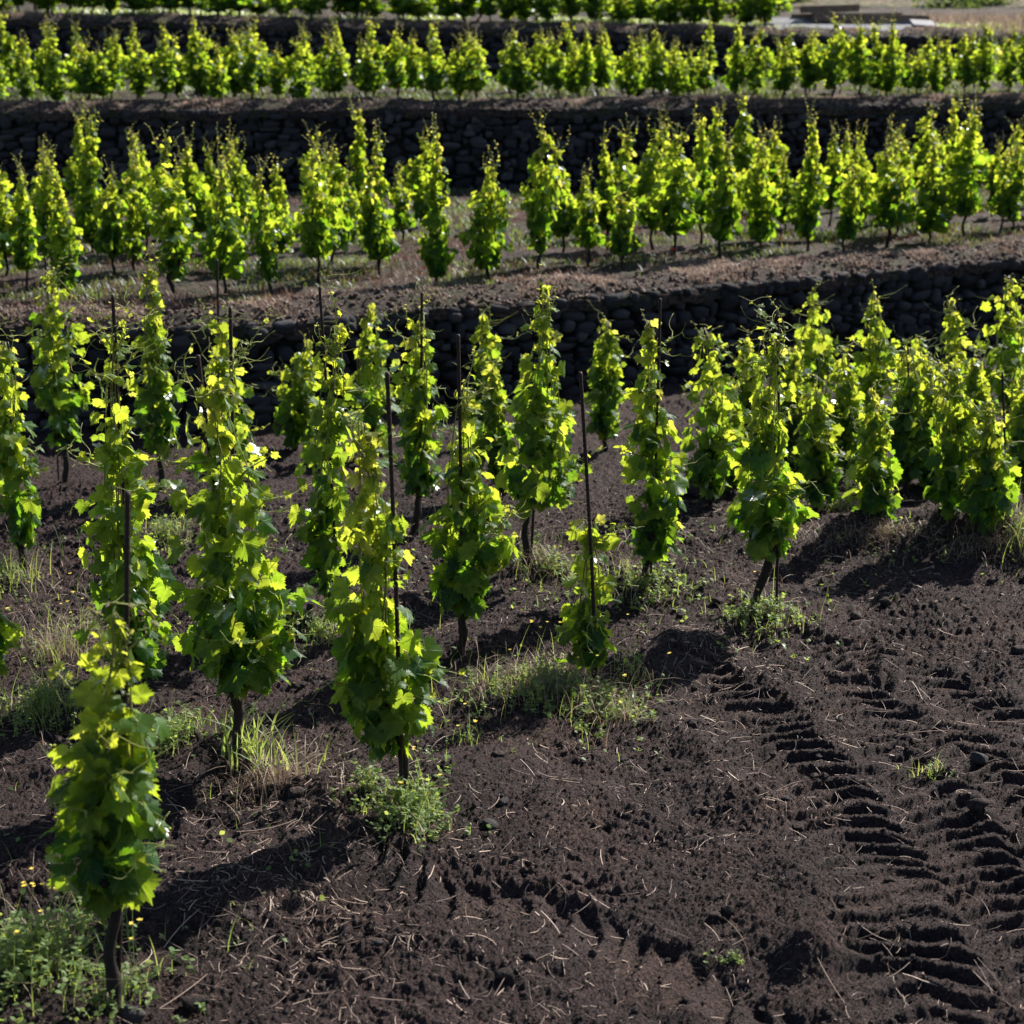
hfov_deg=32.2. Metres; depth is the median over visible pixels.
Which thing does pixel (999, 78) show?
grape vine
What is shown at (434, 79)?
grape vine
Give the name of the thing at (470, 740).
weed clump
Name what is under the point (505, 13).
grape vine
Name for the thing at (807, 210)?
grape vine
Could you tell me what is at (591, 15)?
grape vine
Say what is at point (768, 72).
grape vine
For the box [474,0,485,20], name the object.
grape vine
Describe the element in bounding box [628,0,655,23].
grape vine
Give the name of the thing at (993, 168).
grape vine
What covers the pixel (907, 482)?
iron stake
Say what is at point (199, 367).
iron stake
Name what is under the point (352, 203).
grape vine
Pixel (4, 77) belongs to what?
grape vine
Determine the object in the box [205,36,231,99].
grape vine
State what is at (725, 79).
grape vine
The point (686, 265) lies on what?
dry grass
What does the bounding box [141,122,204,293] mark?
grape vine
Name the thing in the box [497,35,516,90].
grape vine
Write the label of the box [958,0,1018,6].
shrub
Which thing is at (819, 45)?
grape vine
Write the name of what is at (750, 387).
grape vine
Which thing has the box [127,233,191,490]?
grape vine
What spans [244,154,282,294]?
grape vine
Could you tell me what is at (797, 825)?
soil clod
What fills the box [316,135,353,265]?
grape vine
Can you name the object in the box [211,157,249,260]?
grape vine
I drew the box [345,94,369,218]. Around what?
grape vine
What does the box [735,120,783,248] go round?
grape vine
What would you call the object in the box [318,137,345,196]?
grape vine
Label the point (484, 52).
grape vine
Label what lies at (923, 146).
grape vine
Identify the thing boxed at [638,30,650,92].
grape vine
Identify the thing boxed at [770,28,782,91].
grape vine
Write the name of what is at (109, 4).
grape vine
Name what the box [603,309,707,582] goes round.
grape vine
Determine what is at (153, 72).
grape vine
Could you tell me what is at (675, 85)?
grape vine
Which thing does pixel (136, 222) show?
grape vine
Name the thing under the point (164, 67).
grape vine
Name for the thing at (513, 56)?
grape vine
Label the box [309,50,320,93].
grape vine
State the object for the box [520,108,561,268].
grape vine
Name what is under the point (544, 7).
grape vine
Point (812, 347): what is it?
grape vine
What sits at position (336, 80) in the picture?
grape vine
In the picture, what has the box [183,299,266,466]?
grape vine
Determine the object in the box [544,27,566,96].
grape vine
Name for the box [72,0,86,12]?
grape vine
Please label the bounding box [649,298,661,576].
iron stake
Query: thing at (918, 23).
timber plank
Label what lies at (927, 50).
grape vine
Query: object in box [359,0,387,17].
grape vine
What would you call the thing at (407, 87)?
grape vine
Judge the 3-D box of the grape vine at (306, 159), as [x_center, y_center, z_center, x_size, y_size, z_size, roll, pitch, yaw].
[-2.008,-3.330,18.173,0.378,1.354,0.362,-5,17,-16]
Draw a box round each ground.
[0,0,1023,44]
[0,77,1023,121]
[0,182,1023,343]
[0,343,1023,1023]
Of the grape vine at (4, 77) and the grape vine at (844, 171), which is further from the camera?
the grape vine at (4, 77)
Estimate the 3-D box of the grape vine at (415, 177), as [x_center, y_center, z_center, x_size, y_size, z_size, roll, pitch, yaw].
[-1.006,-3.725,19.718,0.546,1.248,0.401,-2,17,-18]
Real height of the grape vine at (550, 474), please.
1.828 m
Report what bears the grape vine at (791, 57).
on the terrace ground at (154, 95)
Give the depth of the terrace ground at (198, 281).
16.65 m
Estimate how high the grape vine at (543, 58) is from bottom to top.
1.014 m
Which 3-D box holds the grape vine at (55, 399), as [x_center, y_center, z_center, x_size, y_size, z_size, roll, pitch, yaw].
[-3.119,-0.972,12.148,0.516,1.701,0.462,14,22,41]
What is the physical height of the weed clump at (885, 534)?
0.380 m
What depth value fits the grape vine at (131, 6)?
31.13 m
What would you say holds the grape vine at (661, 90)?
on the terrace ground at (154, 95)
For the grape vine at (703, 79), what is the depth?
23.98 m
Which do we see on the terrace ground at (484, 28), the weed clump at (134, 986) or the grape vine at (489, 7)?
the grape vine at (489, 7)
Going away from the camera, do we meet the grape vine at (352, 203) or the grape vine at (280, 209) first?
the grape vine at (280, 209)
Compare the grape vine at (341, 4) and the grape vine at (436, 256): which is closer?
the grape vine at (436, 256)
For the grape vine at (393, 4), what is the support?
on the terrace ground at (484, 28)
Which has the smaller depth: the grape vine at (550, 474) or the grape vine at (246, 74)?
the grape vine at (550, 474)
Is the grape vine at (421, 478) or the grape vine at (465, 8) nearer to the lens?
the grape vine at (421, 478)
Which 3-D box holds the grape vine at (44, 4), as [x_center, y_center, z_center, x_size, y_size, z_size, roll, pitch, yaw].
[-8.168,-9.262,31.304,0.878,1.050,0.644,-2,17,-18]
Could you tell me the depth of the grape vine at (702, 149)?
18.07 m
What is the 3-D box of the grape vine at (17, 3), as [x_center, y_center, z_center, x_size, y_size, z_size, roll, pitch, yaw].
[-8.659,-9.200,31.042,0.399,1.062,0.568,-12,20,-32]
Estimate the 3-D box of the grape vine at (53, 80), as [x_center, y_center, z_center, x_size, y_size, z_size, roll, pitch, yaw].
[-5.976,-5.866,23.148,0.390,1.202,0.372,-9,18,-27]
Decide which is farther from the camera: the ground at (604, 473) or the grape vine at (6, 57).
the grape vine at (6, 57)
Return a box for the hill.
[607,0,1023,6]
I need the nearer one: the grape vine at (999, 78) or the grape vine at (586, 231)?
the grape vine at (586, 231)
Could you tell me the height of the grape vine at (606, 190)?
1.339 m
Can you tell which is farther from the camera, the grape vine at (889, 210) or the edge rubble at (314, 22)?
the edge rubble at (314, 22)
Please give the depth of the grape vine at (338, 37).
25.71 m
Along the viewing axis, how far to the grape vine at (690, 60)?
24.97 m
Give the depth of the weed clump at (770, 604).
9.44 m
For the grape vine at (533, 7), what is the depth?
31.37 m
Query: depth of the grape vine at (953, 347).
12.89 m
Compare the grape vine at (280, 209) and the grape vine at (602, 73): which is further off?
the grape vine at (602, 73)
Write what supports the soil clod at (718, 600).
on the ground at (604, 473)
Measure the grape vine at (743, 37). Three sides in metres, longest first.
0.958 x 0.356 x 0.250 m
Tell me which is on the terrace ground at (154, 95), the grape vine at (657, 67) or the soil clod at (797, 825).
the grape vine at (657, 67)
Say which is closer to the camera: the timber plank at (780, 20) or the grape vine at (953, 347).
the grape vine at (953, 347)
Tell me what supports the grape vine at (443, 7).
on the terrace ground at (484, 28)
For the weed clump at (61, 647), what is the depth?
9.13 m
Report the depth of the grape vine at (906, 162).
18.92 m
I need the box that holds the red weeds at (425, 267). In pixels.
[0,184,1023,312]
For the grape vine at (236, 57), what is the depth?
24.33 m
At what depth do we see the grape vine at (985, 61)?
24.67 m
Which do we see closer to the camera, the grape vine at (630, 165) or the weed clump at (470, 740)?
the weed clump at (470, 740)
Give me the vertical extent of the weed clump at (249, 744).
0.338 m
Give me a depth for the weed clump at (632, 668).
8.69 m
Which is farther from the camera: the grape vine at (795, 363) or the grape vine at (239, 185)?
the grape vine at (239, 185)
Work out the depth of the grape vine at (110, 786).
5.57 m
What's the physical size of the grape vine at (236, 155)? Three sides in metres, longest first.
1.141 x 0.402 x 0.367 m
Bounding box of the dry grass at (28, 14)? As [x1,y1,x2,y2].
[1,10,1023,33]
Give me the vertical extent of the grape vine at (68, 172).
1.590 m
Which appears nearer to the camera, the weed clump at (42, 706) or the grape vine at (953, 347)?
the weed clump at (42, 706)
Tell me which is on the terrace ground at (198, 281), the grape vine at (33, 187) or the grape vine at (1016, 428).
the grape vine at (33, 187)
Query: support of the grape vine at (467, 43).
on the terrace ground at (154, 95)
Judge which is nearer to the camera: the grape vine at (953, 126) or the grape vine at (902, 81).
the grape vine at (953, 126)
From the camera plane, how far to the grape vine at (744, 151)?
20.70 m
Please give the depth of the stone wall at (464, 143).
23.37 m
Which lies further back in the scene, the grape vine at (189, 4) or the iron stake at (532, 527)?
the grape vine at (189, 4)
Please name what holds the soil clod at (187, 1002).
on the ground at (604, 473)
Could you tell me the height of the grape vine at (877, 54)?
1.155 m
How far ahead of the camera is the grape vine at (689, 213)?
19.35 m
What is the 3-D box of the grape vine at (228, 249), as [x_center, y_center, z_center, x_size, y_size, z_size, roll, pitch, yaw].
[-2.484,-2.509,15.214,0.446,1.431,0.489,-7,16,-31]
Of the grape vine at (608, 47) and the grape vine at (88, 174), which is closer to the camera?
the grape vine at (88, 174)
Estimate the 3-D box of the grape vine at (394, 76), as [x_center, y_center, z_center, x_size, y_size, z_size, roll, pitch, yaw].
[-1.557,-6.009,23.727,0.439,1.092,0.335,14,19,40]
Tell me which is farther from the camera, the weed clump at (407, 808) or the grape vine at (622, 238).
the grape vine at (622, 238)
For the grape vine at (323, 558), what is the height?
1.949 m
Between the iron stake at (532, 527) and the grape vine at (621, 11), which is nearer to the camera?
the iron stake at (532, 527)
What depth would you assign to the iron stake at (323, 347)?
9.12 m
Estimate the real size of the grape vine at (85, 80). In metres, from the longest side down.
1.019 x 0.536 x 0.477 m
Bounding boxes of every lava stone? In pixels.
[119,1005,145,1023]
[374,938,382,946]
[481,818,497,829]
[496,797,508,805]
[782,796,792,801]
[969,752,987,764]
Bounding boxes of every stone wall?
[0,19,983,80]
[0,102,1023,195]
[0,259,1023,434]
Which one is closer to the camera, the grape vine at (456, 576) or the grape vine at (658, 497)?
the grape vine at (456, 576)
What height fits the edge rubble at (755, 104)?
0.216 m
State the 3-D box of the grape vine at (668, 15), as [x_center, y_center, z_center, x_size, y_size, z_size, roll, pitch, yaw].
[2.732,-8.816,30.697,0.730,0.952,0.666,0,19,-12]
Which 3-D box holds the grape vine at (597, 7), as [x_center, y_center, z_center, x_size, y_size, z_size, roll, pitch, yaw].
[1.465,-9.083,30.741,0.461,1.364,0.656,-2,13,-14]
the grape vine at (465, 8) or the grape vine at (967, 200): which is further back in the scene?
the grape vine at (465, 8)
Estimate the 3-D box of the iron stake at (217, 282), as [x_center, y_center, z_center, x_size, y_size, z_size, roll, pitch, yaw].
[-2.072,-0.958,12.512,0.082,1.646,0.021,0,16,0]
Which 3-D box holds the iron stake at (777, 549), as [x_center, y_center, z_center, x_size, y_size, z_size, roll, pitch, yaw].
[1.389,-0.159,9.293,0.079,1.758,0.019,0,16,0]
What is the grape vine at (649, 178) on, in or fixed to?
on the terrace ground at (198, 281)
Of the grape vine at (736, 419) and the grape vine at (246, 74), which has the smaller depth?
the grape vine at (736, 419)
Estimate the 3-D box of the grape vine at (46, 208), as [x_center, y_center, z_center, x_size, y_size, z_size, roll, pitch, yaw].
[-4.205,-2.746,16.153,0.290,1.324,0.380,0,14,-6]
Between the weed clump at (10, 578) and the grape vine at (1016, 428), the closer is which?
the weed clump at (10, 578)
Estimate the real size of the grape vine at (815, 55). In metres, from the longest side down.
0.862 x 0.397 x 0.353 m
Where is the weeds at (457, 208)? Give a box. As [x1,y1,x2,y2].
[0,182,1023,304]
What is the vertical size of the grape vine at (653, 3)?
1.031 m
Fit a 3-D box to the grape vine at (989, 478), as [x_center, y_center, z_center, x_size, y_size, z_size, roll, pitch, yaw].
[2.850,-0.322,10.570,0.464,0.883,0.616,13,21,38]
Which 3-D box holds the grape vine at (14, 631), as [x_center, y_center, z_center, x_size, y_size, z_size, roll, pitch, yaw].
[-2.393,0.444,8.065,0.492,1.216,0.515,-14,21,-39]
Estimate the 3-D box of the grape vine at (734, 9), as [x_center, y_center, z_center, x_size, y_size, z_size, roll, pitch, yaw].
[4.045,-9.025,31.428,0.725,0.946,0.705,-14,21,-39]
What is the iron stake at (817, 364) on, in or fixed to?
on the ground at (604, 473)
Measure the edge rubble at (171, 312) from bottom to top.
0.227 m
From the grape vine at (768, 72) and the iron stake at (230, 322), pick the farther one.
the grape vine at (768, 72)
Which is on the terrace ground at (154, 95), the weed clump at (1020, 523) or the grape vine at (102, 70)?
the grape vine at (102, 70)
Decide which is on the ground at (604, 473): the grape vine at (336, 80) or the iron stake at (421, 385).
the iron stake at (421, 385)
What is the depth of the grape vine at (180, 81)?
24.58 m
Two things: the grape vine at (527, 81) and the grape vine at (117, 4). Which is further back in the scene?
the grape vine at (117, 4)
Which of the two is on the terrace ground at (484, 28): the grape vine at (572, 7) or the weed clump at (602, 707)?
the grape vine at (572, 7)
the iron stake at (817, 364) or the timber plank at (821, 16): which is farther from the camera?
the timber plank at (821, 16)
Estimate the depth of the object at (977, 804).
7.30 m
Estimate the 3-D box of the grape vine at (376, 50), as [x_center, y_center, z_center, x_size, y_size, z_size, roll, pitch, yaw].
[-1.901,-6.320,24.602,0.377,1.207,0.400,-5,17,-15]
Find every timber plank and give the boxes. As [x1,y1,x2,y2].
[765,17,811,25]
[773,24,915,30]
[791,12,901,17]
[792,21,910,24]
[800,4,858,12]
[811,12,928,22]
[909,19,935,27]
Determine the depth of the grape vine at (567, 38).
25.73 m
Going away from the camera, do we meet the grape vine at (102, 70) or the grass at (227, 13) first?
the grape vine at (102, 70)
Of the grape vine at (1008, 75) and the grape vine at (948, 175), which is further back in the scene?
the grape vine at (1008, 75)
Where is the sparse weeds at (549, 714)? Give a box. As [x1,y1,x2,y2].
[1,472,1023,972]
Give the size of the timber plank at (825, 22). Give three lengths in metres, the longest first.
2.500 x 0.260 x 0.047 m
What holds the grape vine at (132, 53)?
on the terrace ground at (154, 95)
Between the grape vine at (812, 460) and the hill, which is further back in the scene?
the hill
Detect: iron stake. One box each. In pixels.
[44,258,59,479]
[111,295,124,559]
[116,491,130,973]
[196,355,240,739]
[216,259,219,377]
[228,307,235,623]
[318,287,337,576]
[385,372,403,795]
[416,292,422,535]
[456,334,462,658]
[530,278,542,561]
[578,372,598,688]
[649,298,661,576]
[775,315,779,612]
[816,358,819,396]
[906,348,909,496]
[1001,372,1005,449]
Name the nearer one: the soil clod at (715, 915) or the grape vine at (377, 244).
the soil clod at (715, 915)
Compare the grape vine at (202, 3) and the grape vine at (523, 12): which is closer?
the grape vine at (523, 12)
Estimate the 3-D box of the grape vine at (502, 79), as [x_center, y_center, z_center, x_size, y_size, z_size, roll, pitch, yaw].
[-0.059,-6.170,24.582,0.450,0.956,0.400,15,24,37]
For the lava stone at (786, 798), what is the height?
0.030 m
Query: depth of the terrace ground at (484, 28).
30.34 m
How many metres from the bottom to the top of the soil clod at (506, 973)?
0.043 m
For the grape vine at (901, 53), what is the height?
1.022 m
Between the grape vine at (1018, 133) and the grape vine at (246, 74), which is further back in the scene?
the grape vine at (246, 74)
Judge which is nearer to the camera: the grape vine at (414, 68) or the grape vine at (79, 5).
the grape vine at (414, 68)
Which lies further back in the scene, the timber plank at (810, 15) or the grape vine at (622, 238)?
the timber plank at (810, 15)
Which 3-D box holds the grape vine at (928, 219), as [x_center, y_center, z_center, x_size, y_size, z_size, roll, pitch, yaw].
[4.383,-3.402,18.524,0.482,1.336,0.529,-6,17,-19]
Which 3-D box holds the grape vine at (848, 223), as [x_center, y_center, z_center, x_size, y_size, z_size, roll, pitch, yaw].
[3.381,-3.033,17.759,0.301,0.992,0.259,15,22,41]
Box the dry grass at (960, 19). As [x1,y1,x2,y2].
[912,8,1023,33]
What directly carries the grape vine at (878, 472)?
on the ground at (604, 473)
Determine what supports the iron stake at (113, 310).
on the ground at (604, 473)
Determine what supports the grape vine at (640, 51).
on the terrace ground at (154, 95)
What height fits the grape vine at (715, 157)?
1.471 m
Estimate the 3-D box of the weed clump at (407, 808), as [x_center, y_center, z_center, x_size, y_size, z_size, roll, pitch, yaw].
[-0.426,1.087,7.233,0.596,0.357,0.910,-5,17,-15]
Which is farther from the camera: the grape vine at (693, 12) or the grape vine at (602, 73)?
the grape vine at (693, 12)
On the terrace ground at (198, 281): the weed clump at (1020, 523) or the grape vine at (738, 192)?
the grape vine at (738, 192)
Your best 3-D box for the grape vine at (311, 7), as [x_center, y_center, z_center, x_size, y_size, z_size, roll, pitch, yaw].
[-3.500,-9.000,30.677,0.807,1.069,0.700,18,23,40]
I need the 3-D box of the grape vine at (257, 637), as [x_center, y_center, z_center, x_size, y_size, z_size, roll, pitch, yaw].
[-1.156,0.147,7.364,0.704,2.047,0.725,12,20,36]
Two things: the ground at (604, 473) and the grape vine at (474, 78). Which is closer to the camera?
the ground at (604, 473)
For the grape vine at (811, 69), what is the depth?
24.27 m
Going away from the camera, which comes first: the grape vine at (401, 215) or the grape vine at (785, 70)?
the grape vine at (401, 215)
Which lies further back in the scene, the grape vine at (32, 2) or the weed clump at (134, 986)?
the grape vine at (32, 2)
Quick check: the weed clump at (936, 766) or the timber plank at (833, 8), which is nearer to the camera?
the weed clump at (936, 766)
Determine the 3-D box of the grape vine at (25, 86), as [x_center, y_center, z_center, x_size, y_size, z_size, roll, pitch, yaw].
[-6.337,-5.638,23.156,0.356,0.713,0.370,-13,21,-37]
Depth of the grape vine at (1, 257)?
15.21 m
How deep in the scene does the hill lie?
40.80 m
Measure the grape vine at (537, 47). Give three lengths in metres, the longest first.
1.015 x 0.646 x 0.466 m
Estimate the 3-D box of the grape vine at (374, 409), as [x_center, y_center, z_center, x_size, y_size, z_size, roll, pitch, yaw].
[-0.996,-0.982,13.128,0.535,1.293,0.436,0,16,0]
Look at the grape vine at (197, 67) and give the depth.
23.36 m
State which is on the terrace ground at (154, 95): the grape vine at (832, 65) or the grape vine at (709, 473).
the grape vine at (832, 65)
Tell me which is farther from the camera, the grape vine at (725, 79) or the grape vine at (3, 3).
the grape vine at (3, 3)
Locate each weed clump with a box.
[0,526,99,611]
[0,644,108,753]
[0,850,279,1023]
[2,573,177,666]
[35,921,185,1022]
[42,504,292,574]
[67,695,257,759]
[171,733,360,840]
[196,694,346,782]
[282,599,340,657]
[293,620,690,745]
[327,758,430,812]
[340,736,491,855]
[404,523,633,603]
[416,701,567,752]
[484,655,693,750]
[537,524,677,614]
[550,552,782,625]
[609,614,652,691]
[686,497,1021,562]
[703,911,757,963]
[704,562,860,659]
[795,484,922,512]
[869,508,1022,573]
[896,751,954,781]
[955,481,1023,575]
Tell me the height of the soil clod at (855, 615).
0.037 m
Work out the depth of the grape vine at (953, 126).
20.15 m
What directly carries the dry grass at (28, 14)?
on the terrace ground at (484, 28)
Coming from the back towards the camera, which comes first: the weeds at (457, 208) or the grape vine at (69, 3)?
the grape vine at (69, 3)
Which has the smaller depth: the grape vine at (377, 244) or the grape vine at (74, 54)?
the grape vine at (377, 244)
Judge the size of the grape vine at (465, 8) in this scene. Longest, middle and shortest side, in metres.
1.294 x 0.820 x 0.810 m
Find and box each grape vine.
[0,0,11,11]
[0,0,18,91]
[0,61,9,97]
[0,164,17,275]
[0,170,14,210]
[0,246,5,270]
[0,314,49,570]
[0,529,43,675]
[4,153,42,292]
[7,583,210,1008]
[8,52,38,98]
[11,0,26,9]
[12,30,32,85]
[18,245,100,482]
[26,0,36,10]
[26,135,60,216]
[29,158,62,236]
[30,20,59,97]
[32,44,43,93]
[33,0,57,12]
[35,137,65,272]
[39,15,69,100]
[39,145,83,299]
[39,279,176,686]
[57,0,77,13]
[60,15,86,93]
[62,91,101,214]
[67,30,110,100]
[67,39,82,94]
[70,97,103,251]
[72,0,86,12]
[78,0,102,13]
[90,42,115,99]
[90,154,129,275]
[92,25,128,93]
[96,0,118,14]
[104,30,125,97]
[105,0,120,14]
[112,304,321,760]
[117,0,140,12]
[117,124,151,212]
[120,148,154,269]
[121,32,153,98]
[124,20,150,98]
[125,131,162,252]
[127,0,158,14]
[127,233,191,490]
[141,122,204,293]
[147,18,181,100]
[152,35,162,81]
[153,0,184,11]
[160,137,195,257]
[167,31,190,98]
[175,23,214,97]
[179,0,201,15]
[179,122,209,250]
[182,10,214,98]
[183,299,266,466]
[194,134,248,293]
[195,0,211,14]
[200,136,219,208]
[201,0,229,16]
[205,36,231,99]
[205,117,256,238]
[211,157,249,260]
[219,20,249,98]
[222,0,257,16]
[225,135,259,207]
[227,28,245,68]
[232,20,260,99]
[242,14,272,90]
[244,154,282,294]
[247,153,295,269]
[249,0,270,15]
[252,40,272,96]
[258,331,334,451]
[262,0,295,15]
[267,42,286,100]
[276,30,316,98]
[277,265,370,598]
[279,134,342,284]
[288,0,332,18]
[290,19,316,98]
[297,121,329,214]
[297,382,468,790]
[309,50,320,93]
[313,25,345,98]
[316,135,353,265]
[317,32,352,96]
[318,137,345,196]
[328,6,349,92]
[330,0,350,17]
[331,7,348,15]
[336,161,361,250]
[344,291,407,445]
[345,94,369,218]
[346,0,364,18]
[347,34,372,95]
[354,32,380,96]
[354,152,401,276]
[358,119,395,266]
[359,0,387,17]
[365,12,387,95]
[376,275,451,534]
[382,20,409,96]
[384,0,409,19]
[388,160,417,243]
[396,119,442,226]
[397,0,434,20]
[401,36,411,90]
[404,30,423,95]
[408,2,436,19]
[413,33,447,99]
[416,112,458,280]
[417,348,541,654]
[425,13,444,92]
[432,0,458,21]
[443,39,459,89]
[445,33,471,99]
[450,0,480,21]
[454,140,514,279]
[454,333,519,494]
[455,29,491,97]
[459,21,471,94]
[463,302,517,438]
[466,29,487,93]
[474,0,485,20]
[478,0,497,23]
[494,0,522,23]
[494,31,512,96]
[495,263,605,569]
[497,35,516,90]
[506,24,528,98]
[508,0,535,22]
[513,38,537,98]
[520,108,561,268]
[526,28,553,91]
[527,2,538,19]
[532,0,562,20]
[535,28,554,94]
[543,514,644,680]
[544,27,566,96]
[546,125,578,251]
[555,0,580,19]
[560,0,587,20]
[560,14,581,92]
[561,35,585,93]
[571,160,607,266]
[574,22,597,97]
[579,0,603,19]
[579,300,638,451]
[584,0,607,18]
[588,28,614,95]
[591,125,619,250]
[597,19,616,90]
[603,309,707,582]
[604,0,634,22]
[604,178,644,268]
[610,113,640,222]
[613,30,645,96]
[621,135,635,179]
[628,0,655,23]
[628,117,704,259]
[632,106,668,249]
[634,29,647,97]
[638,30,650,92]
[638,156,666,235]
[642,22,670,94]
[650,0,667,23]
[650,0,687,23]
[654,102,680,184]
[657,41,669,95]
[662,39,691,95]
[667,35,687,64]
[675,0,713,22]
[679,321,791,505]
[682,42,698,95]
[686,146,699,228]
[689,99,714,243]
[693,42,717,94]
[694,10,717,89]
[696,121,742,259]
[701,0,732,24]
[704,0,728,19]
[706,92,725,188]
[718,296,828,615]
[718,325,775,453]
[720,42,746,86]
[720,377,751,493]
[723,5,749,94]
[725,0,742,24]
[730,80,756,213]
[732,33,749,66]
[734,0,769,26]
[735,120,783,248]
[735,126,779,231]
[743,17,776,95]
[747,22,771,88]
[755,0,783,25]
[765,116,788,189]
[767,44,802,97]
[770,0,792,15]
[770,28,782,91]
[772,332,817,462]
[775,144,798,229]
[776,21,799,94]
[781,278,857,429]
[784,140,815,239]
[790,367,846,512]
[793,90,830,251]
[796,22,827,96]
[797,339,883,478]
[799,38,823,93]
[805,27,825,90]
[814,10,852,97]
[822,119,846,226]
[830,279,910,434]
[831,373,912,522]
[833,132,874,230]
[835,160,865,252]
[836,41,848,93]
[838,119,852,208]
[844,14,874,96]
[855,119,874,219]
[860,326,937,494]
[867,128,916,247]
[868,14,888,91]
[872,127,897,195]
[878,10,908,94]
[882,113,915,196]
[884,28,905,76]
[889,129,915,233]
[892,331,956,438]
[896,49,915,94]
[906,121,956,242]
[907,97,947,187]
[908,45,929,95]
[915,331,948,487]
[917,25,938,86]
[917,350,1008,520]
[925,287,984,438]
[926,34,960,93]
[926,36,945,94]
[935,341,1007,469]
[939,134,961,227]
[942,83,962,219]
[944,387,1023,534]
[946,89,987,238]
[952,26,971,87]
[959,33,982,95]
[959,99,995,189]
[963,273,1023,421]
[967,24,981,91]
[969,17,1001,92]
[985,130,1003,216]
[989,144,1020,232]
[992,357,1023,501]
[993,38,1014,89]
[996,130,1023,234]
[997,22,1022,91]
[997,116,1023,181]
[1014,11,1023,92]
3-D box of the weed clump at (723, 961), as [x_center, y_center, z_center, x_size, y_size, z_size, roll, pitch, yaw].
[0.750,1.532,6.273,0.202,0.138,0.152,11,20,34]
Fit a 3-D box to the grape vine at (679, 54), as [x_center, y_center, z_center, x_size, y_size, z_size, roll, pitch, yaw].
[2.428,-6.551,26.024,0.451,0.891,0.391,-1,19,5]
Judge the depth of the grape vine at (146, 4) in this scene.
30.91 m
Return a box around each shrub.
[911,0,992,8]
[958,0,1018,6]
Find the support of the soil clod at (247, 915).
on the ground at (604, 473)
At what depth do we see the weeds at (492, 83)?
25.24 m
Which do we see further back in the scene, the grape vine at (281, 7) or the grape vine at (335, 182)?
the grape vine at (281, 7)
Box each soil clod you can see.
[181,995,205,1011]
[242,910,253,921]
[288,786,304,798]
[491,751,504,756]
[495,967,512,979]
[523,952,536,962]
[572,877,583,884]
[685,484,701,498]
[709,597,723,604]
[709,911,720,919]
[722,905,735,914]
[791,822,803,829]
[850,611,860,619]
[880,597,891,605]
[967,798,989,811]
[1010,645,1023,654]
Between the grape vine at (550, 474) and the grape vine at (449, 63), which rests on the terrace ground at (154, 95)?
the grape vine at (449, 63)
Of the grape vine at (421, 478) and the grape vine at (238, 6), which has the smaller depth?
the grape vine at (421, 478)
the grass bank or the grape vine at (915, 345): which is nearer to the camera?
the grape vine at (915, 345)
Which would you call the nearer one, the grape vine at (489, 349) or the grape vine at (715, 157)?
the grape vine at (489, 349)
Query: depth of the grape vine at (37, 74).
25.38 m
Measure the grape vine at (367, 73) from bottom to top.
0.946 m
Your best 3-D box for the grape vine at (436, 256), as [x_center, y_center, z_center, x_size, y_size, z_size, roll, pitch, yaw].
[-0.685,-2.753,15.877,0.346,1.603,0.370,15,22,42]
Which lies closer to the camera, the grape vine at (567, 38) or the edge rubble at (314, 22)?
the grape vine at (567, 38)
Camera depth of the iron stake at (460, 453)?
8.62 m
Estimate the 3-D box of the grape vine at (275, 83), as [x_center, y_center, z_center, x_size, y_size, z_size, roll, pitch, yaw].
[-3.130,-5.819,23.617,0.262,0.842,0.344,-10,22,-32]
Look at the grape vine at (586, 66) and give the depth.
24.02 m
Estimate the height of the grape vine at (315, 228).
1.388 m
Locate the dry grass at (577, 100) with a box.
[0,91,1023,108]
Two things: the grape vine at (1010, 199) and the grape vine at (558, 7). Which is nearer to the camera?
the grape vine at (1010, 199)
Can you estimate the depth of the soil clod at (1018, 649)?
9.11 m
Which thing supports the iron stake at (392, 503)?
on the ground at (604, 473)
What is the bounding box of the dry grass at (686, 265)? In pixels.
[0,235,1023,321]
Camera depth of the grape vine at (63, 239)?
15.17 m
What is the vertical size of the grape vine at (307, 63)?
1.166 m
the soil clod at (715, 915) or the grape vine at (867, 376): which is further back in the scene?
the grape vine at (867, 376)
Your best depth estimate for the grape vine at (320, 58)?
24.38 m
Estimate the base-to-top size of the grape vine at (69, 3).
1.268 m
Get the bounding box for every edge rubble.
[0,92,1023,114]
[0,240,1023,328]
[3,12,1011,38]
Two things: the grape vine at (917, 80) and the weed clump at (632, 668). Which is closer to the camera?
the weed clump at (632, 668)
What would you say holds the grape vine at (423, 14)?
on the terrace ground at (484, 28)
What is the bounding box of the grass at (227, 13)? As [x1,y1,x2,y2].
[1,6,1022,29]
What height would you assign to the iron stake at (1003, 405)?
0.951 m
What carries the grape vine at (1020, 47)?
on the terrace ground at (154, 95)
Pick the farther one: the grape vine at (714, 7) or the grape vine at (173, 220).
the grape vine at (714, 7)
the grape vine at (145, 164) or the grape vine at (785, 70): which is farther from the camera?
the grape vine at (785, 70)
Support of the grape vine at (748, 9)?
on the terrace ground at (484, 28)
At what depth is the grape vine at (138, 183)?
17.63 m
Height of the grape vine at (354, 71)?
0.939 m
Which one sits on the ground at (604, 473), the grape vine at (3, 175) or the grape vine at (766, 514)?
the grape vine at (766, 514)
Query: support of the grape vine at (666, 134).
on the terrace ground at (198, 281)
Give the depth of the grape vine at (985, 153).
21.28 m
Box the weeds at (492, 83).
[0,73,1023,102]

